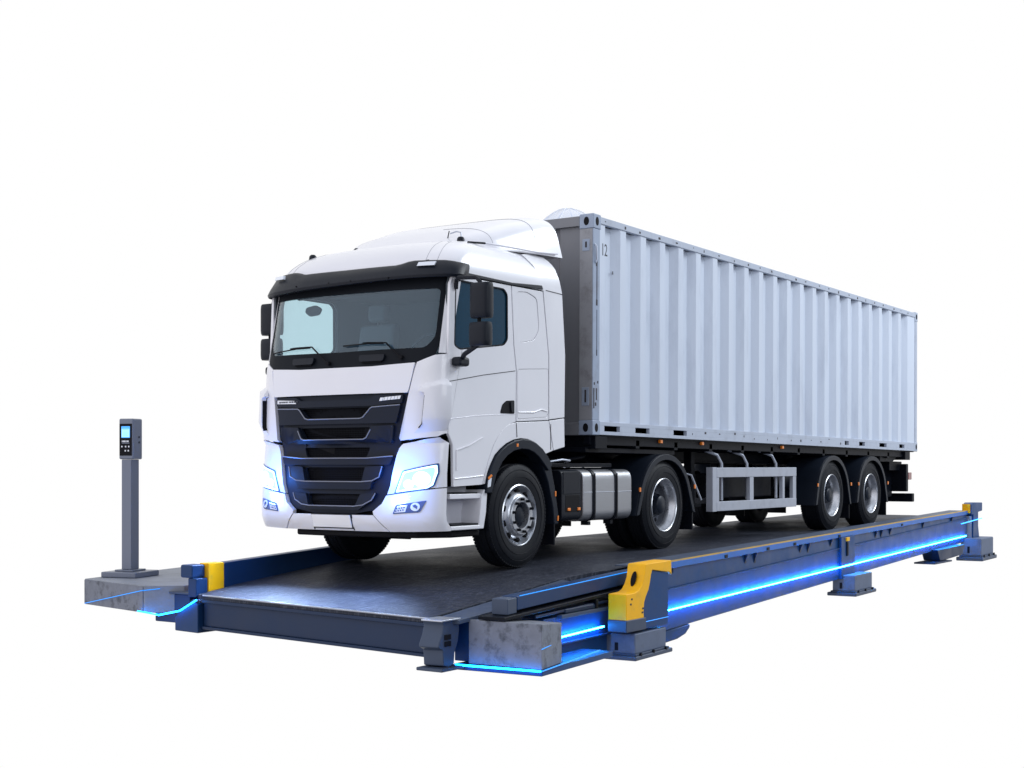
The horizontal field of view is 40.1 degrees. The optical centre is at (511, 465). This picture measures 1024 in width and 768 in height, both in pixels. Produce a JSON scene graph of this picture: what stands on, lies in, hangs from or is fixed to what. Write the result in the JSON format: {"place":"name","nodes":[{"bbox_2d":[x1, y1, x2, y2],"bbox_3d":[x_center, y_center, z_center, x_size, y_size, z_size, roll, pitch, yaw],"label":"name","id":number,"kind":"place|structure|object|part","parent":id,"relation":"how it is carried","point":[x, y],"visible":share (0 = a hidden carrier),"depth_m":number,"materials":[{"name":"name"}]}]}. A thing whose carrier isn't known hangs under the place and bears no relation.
{"place":"outdoors","nodes":[
{"label":"outdoors","id":0,"kind":"place"},
{"bbox_2d":[0,0,1023,767],"label":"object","id":1,"kind":"structure","parent":0,"point":[163,163],"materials":[{"name":"white metal"}]},
{"bbox_2d":[156,510,967,672],"bbox_3d":[2.703,1.416,20.840,4.770,1.076,17.812,0,0,34],"label":"weighbridge","id":2,"kind":"object","parent":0,"point":[425,603],"visible":0.77,"depth_m":15.26,"materials":[{"name":"metal"}]},
{"bbox_2d":[84,567,196,615],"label":"concrete slab","id":3,"kind":"structure","parent":2,"relation":"attached to","point":[152,595],"depth_m":15.36,"materials":[{"name":"grey concrete"}]},
{"bbox_2d":[101,419,158,577],"bbox_3d":[-4.445,0.376,16.332,0.460,1.835,0.500,0,0,18],"label":"weighing terminal","id":4,"kind":"object","parent":3,"relation":"on","point":[130,438],"visible":1,"depth_m":16.26,"materials":[{"name":"grey metal"}]},
{"bbox_2d":[259,218,701,566],"bbox_3d":[-0.064,-0.888,17.180,3.315,4.012,6.298,0,0,34],"label":"truck","id":5,"kind":"object","parent":2,"relation":"on","point":[425,398],"visible":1,"depth_m":15.03,"materials":[{"name":"white paint"}]},
{"bbox_3d":[-2.350,-0.865,16.150,0.053,2.167,1.242,0,0,34],"label":"door","id":6,"kind":"part","parent":5,"relation":"part of","materials":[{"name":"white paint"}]},
{"bbox_3d":[-0.308,-0.865,14.773,0.053,2.167,1.242,0,0,34],"label":"door","id":7,"kind":"part","parent":5,"relation":"part of","materials":[{"name":"white paint"}]},
{"bbox_2d":[455,619,612,676],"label":"concrete block","id":8,"kind":"structure","parent":2,"relation":"attached to","point":[524,647],"depth_m":12.53,"materials":[{"name":"grey concrete"}]},
{"bbox_2d":[605,626,671,660],"bbox_3d":[1.280,1.831,14.520,0.440,0.265,0.880,0,0,31],"label":"support pedestal","id":9,"kind":"object","parent":2,"relation":"part of","point":[641,644],"visible":0.86,"depth_m":14.23,"materials":[{"name":"metal"}]},
{"bbox_2d":[608,559,671,632],"bbox_3d":[1.326,1.336,14.433,0.222,0.673,0.994,0,0,34],"label":"guard bracket","id":10,"kind":"object","parent":9,"relation":"on","point":[638,601],"visible":1,"depth_m":14.32,"materials":[{"name":"yellow metal"}]},
{"bbox_2d":[666,624,689,641],"bbox_3d":[1.641,1.889,15.630,0.240,0.160,1.062,0,0,34],"label":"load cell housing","id":11,"kind":"object","parent":2,"relation":"hanging from","point":[675,633],"visible":0.28,"depth_m":15.72,"materials":[{"name":"blue paint"}]},
{"bbox_2d":[546,436,913,529],"bbox_3d":[3.345,0.353,22.392,2.536,1.418,12.080,0,0,34],"label":"semi trailer","id":12,"kind":"object","parent":2,"relation":"on","point":[826,488],"visible":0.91,"depth_m":22.57,"materials":[{"name":"metal"}]},
{"bbox_2d":[544,213,917,451],"bbox_3d":[3.345,-1.627,22.371,2.474,2.657,12.120,0,0,34],"label":"shipping container","id":13,"kind":"object","parent":12,"relation":"on","point":[666,338],"visible":0.66,"depth_m":19.68,"materials":[{"name":"metal"}]},
{"bbox_2d":[827,571,875,596],"bbox_3d":[5.105,1.772,21.049,0.440,0.305,1.012,0,0,31],"label":"support pedestal","id":14,"kind":"object","parent":2,"relation":"part of","point":[858,583],"visible":0.96,"depth_m":20.70,"materials":[{"name":"metal"}]},
{"bbox_2d":[914,544,964,564],"bbox_3d":[7.869,1.624,25.682,0.380,0.260,1.995,0,0,34],"label":"steel bracket","id":15,"kind":"object","parent":2,"relation":"attached to","point":[938,556],"visible":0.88,"depth_m":25.28,"materials":[{"name":"grey metal"}]},
{"bbox_2d":[956,536,996,560],"bbox_3d":[9.134,1.631,27.562,0.506,0.429,1.232,0,0,31],"label":"support pedestal","id":16,"kind":"object","parent":2,"relation":"attached to","point":[979,548],"visible":0.95,"depth_m":27.13,"materials":[{"name":"metal"}]},
{"bbox_2d":[961,502,981,537],"bbox_3d":[8.891,1.091,27.360,0.209,0.724,1.520,0,0,34],"label":"guard bracket","id":17,"kind":"object","parent":16,"relation":"on","point":[973,508],"visible":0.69,"depth_m":27.45,"materials":[{"name":"blue paint"}]},
{"bbox_2d":[543,208,585,219],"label":"roof dome","id":18,"kind":"structure","parent":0,"point":[563,211],"depth_m":17.67,"materials":[{"name":"plastic"}]}
]}

